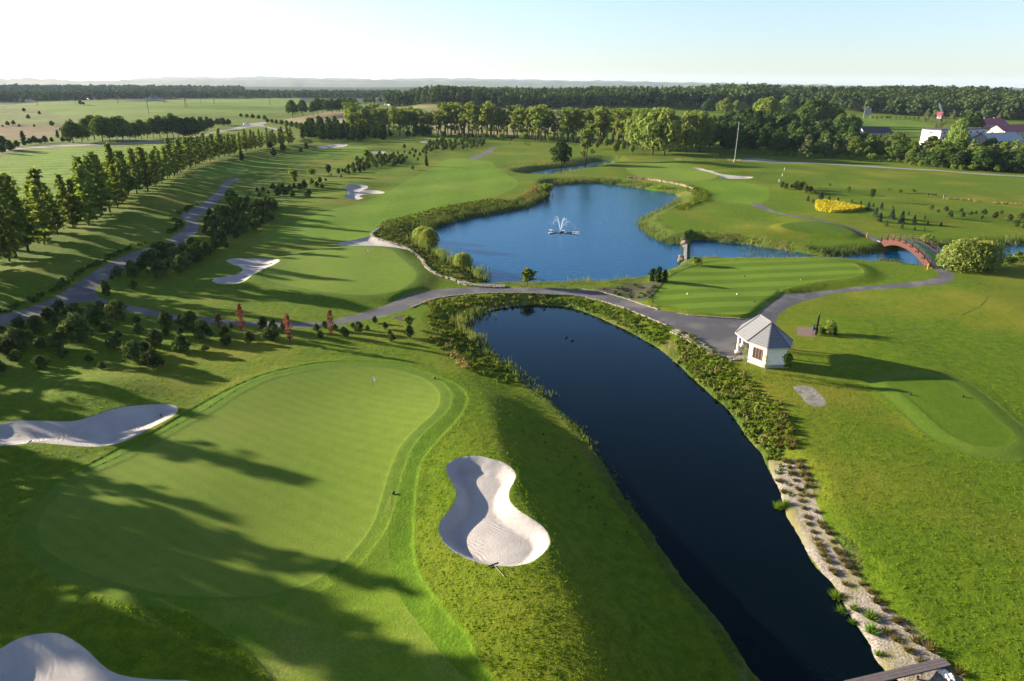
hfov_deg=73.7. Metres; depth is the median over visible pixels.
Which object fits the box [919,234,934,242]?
bush
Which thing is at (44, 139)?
dark tree
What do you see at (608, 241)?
water
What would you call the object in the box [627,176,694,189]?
stone wall
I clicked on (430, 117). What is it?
poplar tree
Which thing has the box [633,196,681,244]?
reeds
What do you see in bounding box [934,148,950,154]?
broadleaf tree
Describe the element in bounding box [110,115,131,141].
broadleaf tree
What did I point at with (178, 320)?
pine tree
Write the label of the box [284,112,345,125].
field
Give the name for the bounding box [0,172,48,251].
tree
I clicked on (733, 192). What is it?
fairway
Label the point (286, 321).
red tree
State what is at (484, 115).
poplar tree
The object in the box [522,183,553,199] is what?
dry shrubs
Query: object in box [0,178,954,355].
path
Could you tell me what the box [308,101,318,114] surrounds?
broadleaf tree
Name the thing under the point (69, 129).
broadleaf tree
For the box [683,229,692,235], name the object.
bush
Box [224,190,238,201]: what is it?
round shrub
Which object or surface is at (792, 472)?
grass tuft
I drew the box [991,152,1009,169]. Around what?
dark tree
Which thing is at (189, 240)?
pine tree
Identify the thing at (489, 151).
path
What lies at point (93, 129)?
broadleaf tree
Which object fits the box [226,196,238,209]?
young tree
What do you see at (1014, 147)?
silver poplar
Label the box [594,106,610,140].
poplar tree
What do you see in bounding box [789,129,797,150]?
dark tree
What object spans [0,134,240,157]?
road
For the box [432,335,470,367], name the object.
dry grass
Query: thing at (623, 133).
poplar tree
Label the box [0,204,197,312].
hedge
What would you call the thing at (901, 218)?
spruce tree
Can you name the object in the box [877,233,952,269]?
arched bridge
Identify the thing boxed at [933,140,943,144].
broadleaf tree
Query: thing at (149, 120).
broadleaf tree
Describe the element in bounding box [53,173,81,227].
tree
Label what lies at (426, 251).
bank weeds
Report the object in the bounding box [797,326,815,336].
paved pad
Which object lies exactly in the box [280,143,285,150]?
dark tree
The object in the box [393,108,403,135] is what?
poplar tree
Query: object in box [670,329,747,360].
stone kerb
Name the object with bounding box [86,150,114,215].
tree
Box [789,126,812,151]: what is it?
dark tree
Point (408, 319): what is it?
young tree
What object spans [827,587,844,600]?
grass tuft
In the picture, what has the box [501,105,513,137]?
poplar tree
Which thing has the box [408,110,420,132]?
poplar tree
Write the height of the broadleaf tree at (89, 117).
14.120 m
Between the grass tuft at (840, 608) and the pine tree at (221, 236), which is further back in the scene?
the pine tree at (221, 236)
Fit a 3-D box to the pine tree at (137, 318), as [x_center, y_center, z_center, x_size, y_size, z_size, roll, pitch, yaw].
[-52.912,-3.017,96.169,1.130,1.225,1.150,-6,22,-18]
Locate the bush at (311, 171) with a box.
[307,168,315,174]
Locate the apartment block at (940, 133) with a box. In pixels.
[919,127,987,144]
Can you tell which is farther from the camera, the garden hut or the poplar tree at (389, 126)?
the poplar tree at (389, 126)
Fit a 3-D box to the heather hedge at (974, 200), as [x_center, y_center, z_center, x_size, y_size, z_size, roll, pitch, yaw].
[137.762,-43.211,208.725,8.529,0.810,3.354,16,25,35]
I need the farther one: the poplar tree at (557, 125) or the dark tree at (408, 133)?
the dark tree at (408, 133)
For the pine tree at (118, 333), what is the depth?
90.22 m
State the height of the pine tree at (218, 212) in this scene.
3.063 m
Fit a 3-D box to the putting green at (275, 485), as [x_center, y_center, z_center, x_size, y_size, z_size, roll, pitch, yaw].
[-19.773,9.590,62.699,27.043,1.484,39.824,9,22,21]
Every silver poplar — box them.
[799,134,813,157]
[819,132,831,156]
[829,142,838,157]
[841,132,854,155]
[855,141,864,155]
[882,135,892,155]
[921,137,933,153]
[922,108,930,120]
[931,109,936,120]
[937,118,942,127]
[950,110,956,118]
[969,139,979,165]
[990,144,1000,155]
[1007,139,1022,155]
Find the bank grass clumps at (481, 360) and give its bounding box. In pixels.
[428,330,520,383]
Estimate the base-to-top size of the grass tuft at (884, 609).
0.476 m
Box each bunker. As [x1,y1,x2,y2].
[0,404,177,446]
[0,633,187,680]
[212,258,279,283]
[317,143,347,147]
[338,236,404,248]
[344,184,383,199]
[439,456,549,565]
[693,167,752,178]
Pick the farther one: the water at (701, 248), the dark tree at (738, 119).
the dark tree at (738, 119)
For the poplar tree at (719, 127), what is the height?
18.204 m
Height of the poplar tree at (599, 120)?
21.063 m
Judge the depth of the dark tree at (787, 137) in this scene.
344.70 m
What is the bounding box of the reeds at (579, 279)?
[538,274,629,281]
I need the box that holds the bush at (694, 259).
[691,256,701,264]
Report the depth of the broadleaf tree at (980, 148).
285.60 m
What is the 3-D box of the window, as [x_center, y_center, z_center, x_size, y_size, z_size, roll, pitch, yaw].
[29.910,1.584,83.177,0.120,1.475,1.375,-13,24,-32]
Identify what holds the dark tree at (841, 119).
on the ground at (144, 215)
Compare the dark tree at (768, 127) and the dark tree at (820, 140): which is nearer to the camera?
the dark tree at (820, 140)
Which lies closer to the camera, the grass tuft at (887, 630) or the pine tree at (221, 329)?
the grass tuft at (887, 630)
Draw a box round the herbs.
[505,161,563,167]
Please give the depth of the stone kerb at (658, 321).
109.68 m
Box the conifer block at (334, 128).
[299,115,387,140]
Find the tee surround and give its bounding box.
[867,370,1023,460]
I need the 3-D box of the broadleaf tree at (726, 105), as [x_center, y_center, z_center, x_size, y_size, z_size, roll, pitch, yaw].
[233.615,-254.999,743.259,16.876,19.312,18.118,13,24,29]
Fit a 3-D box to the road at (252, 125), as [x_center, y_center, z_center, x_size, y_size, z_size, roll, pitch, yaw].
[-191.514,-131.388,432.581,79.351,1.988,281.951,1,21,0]
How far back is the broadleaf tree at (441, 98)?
852.88 m
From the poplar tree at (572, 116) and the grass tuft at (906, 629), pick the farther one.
the poplar tree at (572, 116)
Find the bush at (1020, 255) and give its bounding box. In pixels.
[1013,250,1023,262]
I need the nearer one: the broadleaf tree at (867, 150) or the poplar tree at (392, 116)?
the broadleaf tree at (867, 150)
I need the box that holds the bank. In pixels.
[392,155,1023,680]
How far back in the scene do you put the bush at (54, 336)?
85.89 m
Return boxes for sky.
[0,0,1023,87]
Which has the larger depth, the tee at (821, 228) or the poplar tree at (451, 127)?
the poplar tree at (451, 127)
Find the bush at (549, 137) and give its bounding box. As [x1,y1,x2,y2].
[546,135,552,142]
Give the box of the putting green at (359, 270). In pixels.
[263,247,416,294]
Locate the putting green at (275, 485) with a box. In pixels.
[37,366,439,596]
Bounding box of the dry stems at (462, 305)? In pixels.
[422,292,544,342]
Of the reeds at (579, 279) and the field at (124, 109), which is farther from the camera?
the field at (124, 109)
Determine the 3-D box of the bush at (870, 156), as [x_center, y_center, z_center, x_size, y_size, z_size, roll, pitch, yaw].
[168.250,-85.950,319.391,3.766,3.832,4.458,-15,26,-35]
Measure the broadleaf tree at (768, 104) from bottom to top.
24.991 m
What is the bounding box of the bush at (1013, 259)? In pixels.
[1004,255,1019,264]
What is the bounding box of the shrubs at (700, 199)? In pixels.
[670,184,710,209]
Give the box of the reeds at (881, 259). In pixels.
[874,257,921,264]
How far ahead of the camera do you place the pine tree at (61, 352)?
83.57 m
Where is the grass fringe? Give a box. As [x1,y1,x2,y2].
[560,410,658,539]
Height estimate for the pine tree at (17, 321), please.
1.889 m
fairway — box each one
[195,147,367,178]
[261,158,517,242]
[424,137,488,141]
[626,162,716,181]
[646,181,768,203]
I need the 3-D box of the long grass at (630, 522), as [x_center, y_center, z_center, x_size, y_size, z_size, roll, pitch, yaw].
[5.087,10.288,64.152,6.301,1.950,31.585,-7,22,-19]
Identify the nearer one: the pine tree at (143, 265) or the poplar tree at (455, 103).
the pine tree at (143, 265)
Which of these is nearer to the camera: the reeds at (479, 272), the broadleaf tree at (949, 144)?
the reeds at (479, 272)
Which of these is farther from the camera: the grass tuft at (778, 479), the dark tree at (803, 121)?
the dark tree at (803, 121)
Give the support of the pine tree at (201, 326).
on the ground at (144, 215)
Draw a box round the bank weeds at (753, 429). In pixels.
[674,331,795,460]
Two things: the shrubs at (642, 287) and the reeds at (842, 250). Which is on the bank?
the reeds at (842, 250)
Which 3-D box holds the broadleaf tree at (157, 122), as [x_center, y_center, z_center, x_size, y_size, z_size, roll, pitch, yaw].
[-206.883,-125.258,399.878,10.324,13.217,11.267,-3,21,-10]
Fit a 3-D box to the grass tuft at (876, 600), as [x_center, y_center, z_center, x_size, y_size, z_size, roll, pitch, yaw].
[24.556,17.398,45.919,1.148,0.666,1.285,4,21,10]
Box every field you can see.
[0,98,302,118]
[0,107,84,125]
[0,125,62,139]
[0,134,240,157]
[0,142,215,231]
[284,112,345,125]
[384,100,625,135]
[862,118,933,134]
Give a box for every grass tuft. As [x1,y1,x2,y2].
[771,500,784,509]
[772,476,783,482]
[778,496,791,506]
[782,456,791,462]
[786,436,798,443]
[788,469,799,474]
[793,485,802,490]
[794,462,804,469]
[802,476,811,481]
[802,480,813,487]
[804,491,812,496]
[814,539,823,546]
[818,550,830,557]
[819,522,827,528]
[821,556,831,563]
[825,528,832,534]
[827,565,837,571]
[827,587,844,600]
[831,604,848,613]
[832,549,847,555]
[836,555,847,562]
[840,578,850,586]
[841,561,853,569]
[847,618,857,624]
[849,601,858,611]
[850,570,858,575]
[857,578,866,586]
[860,606,883,620]
[860,619,880,634]
[865,585,875,593]
[868,594,884,604]
[871,648,884,656]
[879,624,895,636]
[880,605,890,612]
[888,611,904,624]
[891,631,903,644]
[902,625,911,632]
[902,643,915,653]
[908,634,925,644]
[913,654,925,662]
[921,639,941,652]
[951,665,965,676]
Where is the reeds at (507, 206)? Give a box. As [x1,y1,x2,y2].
[409,190,552,233]
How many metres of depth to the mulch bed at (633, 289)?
113.54 m
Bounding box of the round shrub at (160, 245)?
[150,240,177,251]
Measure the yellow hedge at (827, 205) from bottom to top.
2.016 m
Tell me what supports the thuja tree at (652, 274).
on the ground at (144, 215)
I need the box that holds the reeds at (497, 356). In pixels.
[470,338,559,396]
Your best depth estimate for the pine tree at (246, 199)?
185.78 m
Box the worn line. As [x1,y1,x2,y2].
[885,282,988,333]
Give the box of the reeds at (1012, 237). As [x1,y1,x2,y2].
[933,233,1023,246]
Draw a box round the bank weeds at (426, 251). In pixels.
[374,198,520,281]
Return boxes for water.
[417,183,682,282]
[464,305,897,680]
[528,161,610,173]
[690,240,1023,264]
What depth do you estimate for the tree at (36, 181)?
132.66 m
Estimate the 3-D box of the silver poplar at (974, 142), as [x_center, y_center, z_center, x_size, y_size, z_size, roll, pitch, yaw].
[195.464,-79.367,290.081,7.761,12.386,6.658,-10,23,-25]
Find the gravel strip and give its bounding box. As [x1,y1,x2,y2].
[769,457,964,680]
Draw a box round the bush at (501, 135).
[498,133,504,139]
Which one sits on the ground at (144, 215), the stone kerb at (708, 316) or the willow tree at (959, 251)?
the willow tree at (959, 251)
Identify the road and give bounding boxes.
[6,122,284,150]
[736,158,1023,176]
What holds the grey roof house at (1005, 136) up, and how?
on the ground at (144, 215)
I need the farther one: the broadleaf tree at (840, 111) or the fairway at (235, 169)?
the broadleaf tree at (840, 111)
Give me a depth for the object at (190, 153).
249.39 m
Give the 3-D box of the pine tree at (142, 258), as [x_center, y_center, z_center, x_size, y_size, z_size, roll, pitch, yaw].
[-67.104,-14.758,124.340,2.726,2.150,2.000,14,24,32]
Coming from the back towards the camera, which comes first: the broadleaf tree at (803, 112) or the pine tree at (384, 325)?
the broadleaf tree at (803, 112)
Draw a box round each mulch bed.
[394,315,404,320]
[597,280,662,300]
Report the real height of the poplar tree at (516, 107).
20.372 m
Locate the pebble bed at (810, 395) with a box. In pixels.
[793,385,825,406]
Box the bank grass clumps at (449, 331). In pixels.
[425,293,553,345]
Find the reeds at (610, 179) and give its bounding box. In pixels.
[553,175,681,193]
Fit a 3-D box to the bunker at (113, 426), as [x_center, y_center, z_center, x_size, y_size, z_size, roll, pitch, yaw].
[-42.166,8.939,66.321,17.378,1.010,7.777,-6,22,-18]
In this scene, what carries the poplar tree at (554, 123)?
on the ground at (144, 215)
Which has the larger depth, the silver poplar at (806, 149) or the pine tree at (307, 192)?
the silver poplar at (806, 149)
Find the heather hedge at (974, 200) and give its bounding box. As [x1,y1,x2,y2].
[946,197,977,201]
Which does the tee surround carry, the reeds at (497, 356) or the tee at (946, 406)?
the tee at (946, 406)
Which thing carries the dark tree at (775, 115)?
on the ground at (144, 215)
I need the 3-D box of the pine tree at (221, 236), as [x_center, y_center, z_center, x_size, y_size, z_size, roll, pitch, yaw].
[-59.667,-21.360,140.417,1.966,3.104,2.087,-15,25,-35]
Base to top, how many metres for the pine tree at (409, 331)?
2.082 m
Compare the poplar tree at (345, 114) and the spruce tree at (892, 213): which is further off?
the poplar tree at (345, 114)
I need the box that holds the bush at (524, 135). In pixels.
[520,132,530,140]
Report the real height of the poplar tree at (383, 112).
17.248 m
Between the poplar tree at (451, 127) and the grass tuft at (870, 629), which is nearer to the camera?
the grass tuft at (870, 629)
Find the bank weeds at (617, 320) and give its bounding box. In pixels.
[542,295,668,343]
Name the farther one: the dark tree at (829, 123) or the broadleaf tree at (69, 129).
the dark tree at (829, 123)
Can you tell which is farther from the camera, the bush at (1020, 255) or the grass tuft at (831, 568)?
the bush at (1020, 255)
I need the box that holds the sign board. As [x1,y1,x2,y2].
[863,108,871,117]
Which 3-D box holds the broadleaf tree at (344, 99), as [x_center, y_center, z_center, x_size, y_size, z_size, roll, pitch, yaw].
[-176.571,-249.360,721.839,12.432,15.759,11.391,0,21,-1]
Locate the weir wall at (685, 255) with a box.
[684,243,686,260]
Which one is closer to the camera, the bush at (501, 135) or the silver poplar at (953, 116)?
the bush at (501, 135)
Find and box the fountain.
[548,216,578,234]
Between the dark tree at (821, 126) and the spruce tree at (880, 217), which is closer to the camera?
the spruce tree at (880, 217)
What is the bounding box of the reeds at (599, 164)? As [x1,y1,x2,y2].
[536,161,608,173]
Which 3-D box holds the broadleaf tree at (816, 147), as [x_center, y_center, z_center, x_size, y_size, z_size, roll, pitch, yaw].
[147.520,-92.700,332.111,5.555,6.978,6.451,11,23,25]
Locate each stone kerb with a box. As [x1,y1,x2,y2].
[370,227,459,281]
[411,292,666,324]
[457,281,504,287]
[582,288,657,309]
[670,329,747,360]
[678,312,740,318]
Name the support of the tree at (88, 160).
on the ground at (144, 215)
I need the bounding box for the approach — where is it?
[156,493,466,680]
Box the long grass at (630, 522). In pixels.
[492,387,633,560]
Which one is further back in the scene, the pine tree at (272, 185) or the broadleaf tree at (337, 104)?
the broadleaf tree at (337, 104)
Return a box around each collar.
[16,362,451,609]
[253,246,425,298]
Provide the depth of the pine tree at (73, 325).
87.28 m
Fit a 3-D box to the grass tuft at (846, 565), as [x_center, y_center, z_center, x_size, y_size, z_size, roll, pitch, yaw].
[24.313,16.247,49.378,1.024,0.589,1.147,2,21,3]
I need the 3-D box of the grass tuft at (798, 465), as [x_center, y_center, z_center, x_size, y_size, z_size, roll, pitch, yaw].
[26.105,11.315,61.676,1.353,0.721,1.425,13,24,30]
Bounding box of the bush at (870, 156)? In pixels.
[866,153,876,159]
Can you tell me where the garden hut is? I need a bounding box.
[735,314,793,367]
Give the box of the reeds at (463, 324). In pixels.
[449,311,487,342]
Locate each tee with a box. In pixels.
[651,259,863,313]
[781,221,853,234]
[817,187,885,196]
[888,377,1014,446]
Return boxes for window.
[752,346,762,360]
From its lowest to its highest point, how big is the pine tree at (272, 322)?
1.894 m
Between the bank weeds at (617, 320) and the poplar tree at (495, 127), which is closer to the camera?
the bank weeds at (617, 320)
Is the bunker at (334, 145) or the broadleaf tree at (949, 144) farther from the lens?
the bunker at (334, 145)
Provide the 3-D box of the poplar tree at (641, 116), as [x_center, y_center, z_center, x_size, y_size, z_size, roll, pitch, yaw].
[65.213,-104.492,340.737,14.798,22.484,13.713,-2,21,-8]
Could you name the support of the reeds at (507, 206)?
on the bank
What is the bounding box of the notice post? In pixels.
[813,312,821,334]
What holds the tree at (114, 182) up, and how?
on the ground at (144, 215)
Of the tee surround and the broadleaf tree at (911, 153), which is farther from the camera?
the broadleaf tree at (911, 153)
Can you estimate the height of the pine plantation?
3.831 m
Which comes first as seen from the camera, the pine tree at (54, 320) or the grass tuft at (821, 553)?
the grass tuft at (821, 553)
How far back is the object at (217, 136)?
285.89 m
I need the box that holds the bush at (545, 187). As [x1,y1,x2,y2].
[539,183,552,192]
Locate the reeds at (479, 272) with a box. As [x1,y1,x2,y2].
[406,233,492,281]
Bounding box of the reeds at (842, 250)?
[803,243,875,256]
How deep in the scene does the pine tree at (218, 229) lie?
143.14 m
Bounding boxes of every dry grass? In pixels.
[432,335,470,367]
[697,230,794,252]
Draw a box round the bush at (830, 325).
[825,319,837,332]
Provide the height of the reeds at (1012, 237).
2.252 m
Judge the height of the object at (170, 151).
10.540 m
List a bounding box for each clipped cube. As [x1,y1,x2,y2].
[818,327,826,333]
[830,328,837,334]
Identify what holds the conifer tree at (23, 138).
on the ground at (144, 215)
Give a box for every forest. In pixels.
[0,83,244,91]
[0,88,395,101]
[381,82,770,108]
[738,84,1023,118]
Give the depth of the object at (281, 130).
345.05 m
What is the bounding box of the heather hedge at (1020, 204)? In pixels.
[993,201,1023,205]
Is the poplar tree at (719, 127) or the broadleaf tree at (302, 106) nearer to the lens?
the poplar tree at (719, 127)
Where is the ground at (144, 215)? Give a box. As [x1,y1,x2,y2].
[0,99,1023,680]
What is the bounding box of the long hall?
[859,127,892,135]
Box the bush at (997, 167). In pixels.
[994,164,1001,171]
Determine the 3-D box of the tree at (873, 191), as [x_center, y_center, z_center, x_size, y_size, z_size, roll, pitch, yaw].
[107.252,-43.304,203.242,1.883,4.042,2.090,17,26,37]
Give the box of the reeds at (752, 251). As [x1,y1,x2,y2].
[738,245,826,257]
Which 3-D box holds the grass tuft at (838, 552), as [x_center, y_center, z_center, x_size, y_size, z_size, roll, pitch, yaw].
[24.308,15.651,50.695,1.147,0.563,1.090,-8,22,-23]
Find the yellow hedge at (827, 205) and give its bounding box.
[815,199,864,212]
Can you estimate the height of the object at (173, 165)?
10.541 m
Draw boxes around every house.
[147,96,159,100]
[936,112,943,118]
[969,131,1023,143]
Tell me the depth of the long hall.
465.91 m
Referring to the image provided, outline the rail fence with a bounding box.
[674,158,740,160]
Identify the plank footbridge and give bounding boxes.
[844,657,950,680]
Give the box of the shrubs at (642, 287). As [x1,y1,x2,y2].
[603,283,658,297]
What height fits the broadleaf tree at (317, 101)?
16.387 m
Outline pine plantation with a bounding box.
[344,135,484,173]
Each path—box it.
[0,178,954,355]
[469,147,496,158]
[750,203,882,243]
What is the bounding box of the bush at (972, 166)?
[967,164,977,170]
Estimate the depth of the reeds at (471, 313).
103.54 m
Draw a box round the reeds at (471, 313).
[465,304,496,319]
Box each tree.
[0,135,6,146]
[0,144,5,152]
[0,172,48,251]
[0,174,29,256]
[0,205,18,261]
[0,325,7,333]
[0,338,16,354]
[0,360,6,371]
[1,328,31,349]
[4,140,16,150]
[6,349,22,361]
[10,315,26,327]
[20,131,28,144]
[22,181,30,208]
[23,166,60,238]
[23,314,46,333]
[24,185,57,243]
[30,136,37,142]
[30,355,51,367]
[34,336,47,348]
[40,136,47,142]
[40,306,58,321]
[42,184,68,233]
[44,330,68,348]
[47,316,61,326]
[50,299,65,313]
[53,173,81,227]
[54,347,69,357]
[56,311,96,343]
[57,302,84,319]
[59,120,82,142]
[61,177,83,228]
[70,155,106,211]
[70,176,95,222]
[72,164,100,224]
[73,123,90,141]
[76,118,91,140]
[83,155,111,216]
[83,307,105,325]
[84,354,93,361]
[85,115,97,139]
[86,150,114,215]
[88,115,108,141]
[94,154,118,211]
[95,300,105,309]
[96,117,112,141]
[96,361,105,369]
[98,321,112,332]
[101,283,110,295]
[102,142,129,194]
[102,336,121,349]
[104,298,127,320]
[106,116,124,141]
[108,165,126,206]
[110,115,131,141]
[110,266,122,276]
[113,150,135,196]
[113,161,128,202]
[114,330,122,337]
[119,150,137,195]
[121,339,143,361]
[124,122,136,138]
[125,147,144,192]
[125,260,134,267]
[125,264,139,276]
[128,280,137,288]
[130,122,141,138]
[130,323,143,334]
[132,315,140,322]
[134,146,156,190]
[135,119,147,138]
[135,260,147,270]
[136,254,149,262]
[138,347,164,368]
[139,341,151,352]
[141,121,152,137]
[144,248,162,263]
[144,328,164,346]
[145,118,158,137]
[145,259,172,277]
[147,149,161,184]
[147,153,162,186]
[149,115,166,137]
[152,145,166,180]
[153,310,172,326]
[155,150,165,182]
[158,249,166,260]
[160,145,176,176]
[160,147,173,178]
[161,116,169,136]
[161,327,170,336]
[162,113,179,136]
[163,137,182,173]
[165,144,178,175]
[167,257,173,268]
[170,115,180,136]
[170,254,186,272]
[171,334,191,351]
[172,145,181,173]
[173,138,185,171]
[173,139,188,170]
[173,314,182,325]
[175,118,186,136]
[176,327,184,334]
[177,243,188,251]
[178,251,195,267]
[179,310,198,329]
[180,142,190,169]
[181,117,196,135]
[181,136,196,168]
[183,236,198,247]
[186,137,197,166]
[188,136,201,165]
[188,242,196,248]
[189,249,202,263]
[190,116,202,135]
[190,319,214,339]
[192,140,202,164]
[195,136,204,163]
[197,116,207,131]
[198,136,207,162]
[198,344,209,351]
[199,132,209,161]
[200,241,212,255]
[201,224,207,235]
[204,116,211,127]
[204,226,215,236]
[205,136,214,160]
[206,207,212,216]
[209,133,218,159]
[209,238,220,249]
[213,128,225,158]
[215,210,223,221]
[215,312,222,327]
[215,324,230,335]
[216,226,225,235]
[217,229,226,243]
[219,118,227,125]
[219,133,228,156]
[219,334,231,345]
[221,222,229,235]
[223,209,230,217]
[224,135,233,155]
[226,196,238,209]
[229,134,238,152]
[233,228,239,237]
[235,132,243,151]
[235,302,244,331]
[238,148,244,160]
[238,196,244,204]
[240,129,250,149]
[240,201,247,210]
[243,195,250,204]
[243,330,254,342]
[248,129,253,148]
[249,218,259,230]
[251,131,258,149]
[251,207,257,215]
[252,198,258,206]
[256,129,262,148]
[257,316,267,328]
[258,215,265,224]
[260,327,272,339]
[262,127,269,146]
[263,206,270,212]
[264,199,271,207]
[264,212,272,220]
[265,325,279,340]
[267,141,272,147]
[268,319,277,329]
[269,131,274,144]
[269,147,276,155]
[269,182,275,189]
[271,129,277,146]
[271,201,278,210]
[274,187,280,194]
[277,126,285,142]
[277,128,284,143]
[278,183,284,189]
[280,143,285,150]
[281,186,288,195]
[282,313,293,342]
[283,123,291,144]
[285,99,297,116]
[286,184,292,190]
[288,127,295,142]
[288,168,297,182]
[289,190,294,196]
[296,183,302,189]
[297,99,308,113]
[301,179,307,188]
[303,188,311,196]
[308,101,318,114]
[312,97,322,113]
[312,323,320,331]
[322,99,333,110]
[325,164,330,174]
[326,310,333,336]
[333,99,341,112]
[341,101,360,124]
[342,97,349,108]
[342,328,349,337]
[343,105,351,125]
[353,106,370,131]
[354,321,363,332]
[361,109,373,132]
[362,149,368,157]
[367,102,379,124]
[371,315,377,322]
[378,108,390,128]
[382,322,388,328]
[386,108,392,132]
[388,107,399,134]
[388,333,395,341]
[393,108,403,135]
[402,110,414,129]
[402,314,414,325]
[404,324,413,337]
[405,130,411,135]
[407,106,418,132]
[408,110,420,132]
[412,226,427,241]
[417,109,426,126]
[417,124,426,135]
[418,227,439,247]
[424,125,431,135]
[424,155,428,165]
[425,112,434,130]
[430,110,443,134]
[437,102,452,132]
[438,94,445,101]
[444,103,457,135]
[447,102,461,133]
[451,104,463,132]
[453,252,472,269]
[457,103,467,133]
[457,105,468,135]
[463,101,478,136]
[469,104,484,136]
[478,101,492,137]
[485,105,500,137]
[491,107,499,135]
[496,108,505,132]
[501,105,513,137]
[507,111,518,138]
[511,104,523,136]
[514,107,525,132]
[520,267,537,285]
[522,106,531,138]
[526,106,538,139]
[530,104,549,140]
[543,108,554,134]
[548,118,557,140]
[549,138,571,165]
[550,110,565,141]
[559,107,576,141]
[568,107,578,138]
[569,109,585,142]
[578,120,596,164]
[579,109,592,131]
[581,111,594,136]
[588,108,596,139]
[592,107,604,142]
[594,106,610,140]
[601,110,614,138]
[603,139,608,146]
[609,111,621,141]
[611,108,628,141]
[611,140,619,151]
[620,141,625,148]
[622,107,633,140]
[622,110,634,146]
[623,108,641,148]
[628,108,656,152]
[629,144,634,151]
[633,107,667,154]
[647,268,655,280]
[651,108,684,155]
[653,97,660,106]
[654,266,663,281]
[661,96,669,106]
[662,269,667,281]
[677,110,705,152]
[678,101,682,108]
[686,101,691,107]
[693,111,715,151]
[701,100,708,110]
[705,98,712,110]
[707,115,723,148]
[710,102,715,110]
[715,100,724,111]
[718,130,729,149]
[719,97,734,112]
[720,120,729,127]
[723,113,732,122]
[723,125,746,149]
[728,117,743,125]
[729,121,743,129]
[731,109,744,119]
[733,100,740,111]
[736,102,749,110]
[739,108,754,123]
[741,124,757,146]
[744,130,759,148]
[747,111,768,130]
[753,98,765,110]
[754,135,766,150]
[756,96,781,114]
[757,127,767,135]
[763,123,773,131]
[764,129,776,139]
[765,115,774,125]
[768,132,789,153]
[770,127,789,140]
[771,112,779,119]
[772,117,790,128]
[775,111,793,123]
[780,101,788,112]
[780,132,792,152]
[781,96,793,107]
[787,120,801,132]
[788,105,798,112]
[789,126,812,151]
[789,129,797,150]
[790,112,799,122]
[792,180,798,188]
[796,181,802,189]
[798,99,820,120]
[800,118,806,125]
[802,118,815,127]
[802,184,809,192]
[806,98,828,121]
[807,126,820,144]
[811,143,820,156]
[814,120,831,133]
[816,100,836,120]
[818,133,834,149]
[823,119,835,127]
[832,108,846,119]
[832,116,847,128]
[832,122,851,138]
[833,130,844,146]
[833,146,843,154]
[838,126,866,147]
[845,116,857,124]
[847,135,864,154]
[851,121,860,127]
[857,117,863,126]
[863,146,873,154]
[864,135,884,152]
[866,201,870,209]
[870,188,875,200]
[873,207,878,216]
[874,144,885,155]
[877,212,882,221]
[880,136,888,153]
[885,139,910,158]
[888,209,895,219]
[891,132,910,143]
[892,131,899,137]
[897,211,904,223]
[899,148,908,158]
[905,149,917,159]
[908,141,920,148]
[910,146,920,155]
[910,214,916,223]
[914,150,926,162]
[918,140,935,149]
[921,153,932,165]
[926,144,949,153]
[928,149,946,166]
[930,135,940,141]
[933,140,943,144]
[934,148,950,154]
[935,238,994,272]
[942,119,970,142]
[942,141,958,150]
[943,152,956,167]
[947,210,953,217]
[948,151,967,168]
[949,147,957,152]
[952,129,969,143]
[953,139,968,149]
[962,111,976,127]
[963,148,972,166]
[968,146,994,167]
[969,148,995,169]
[972,240,1011,271]
[973,111,983,127]
[978,153,998,170]
[982,137,999,146]
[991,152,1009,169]
[991,212,998,217]
[998,141,1017,151]
[998,155,1015,171]
[1005,213,1013,221]
[1006,156,1021,171]
[1010,152,1023,172]
[1012,219,1019,226]
[1017,211,1023,219]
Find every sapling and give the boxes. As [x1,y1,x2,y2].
[741,345,748,369]
[762,354,769,376]
[782,352,793,375]
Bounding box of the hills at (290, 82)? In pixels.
[0,77,1023,90]
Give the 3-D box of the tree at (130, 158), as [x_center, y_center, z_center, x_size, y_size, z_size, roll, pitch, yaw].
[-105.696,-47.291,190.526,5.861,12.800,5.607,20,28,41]
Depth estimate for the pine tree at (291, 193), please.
200.17 m
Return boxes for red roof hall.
[983,118,1008,126]
[986,124,1023,137]
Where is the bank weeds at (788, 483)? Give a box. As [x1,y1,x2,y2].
[775,457,806,496]

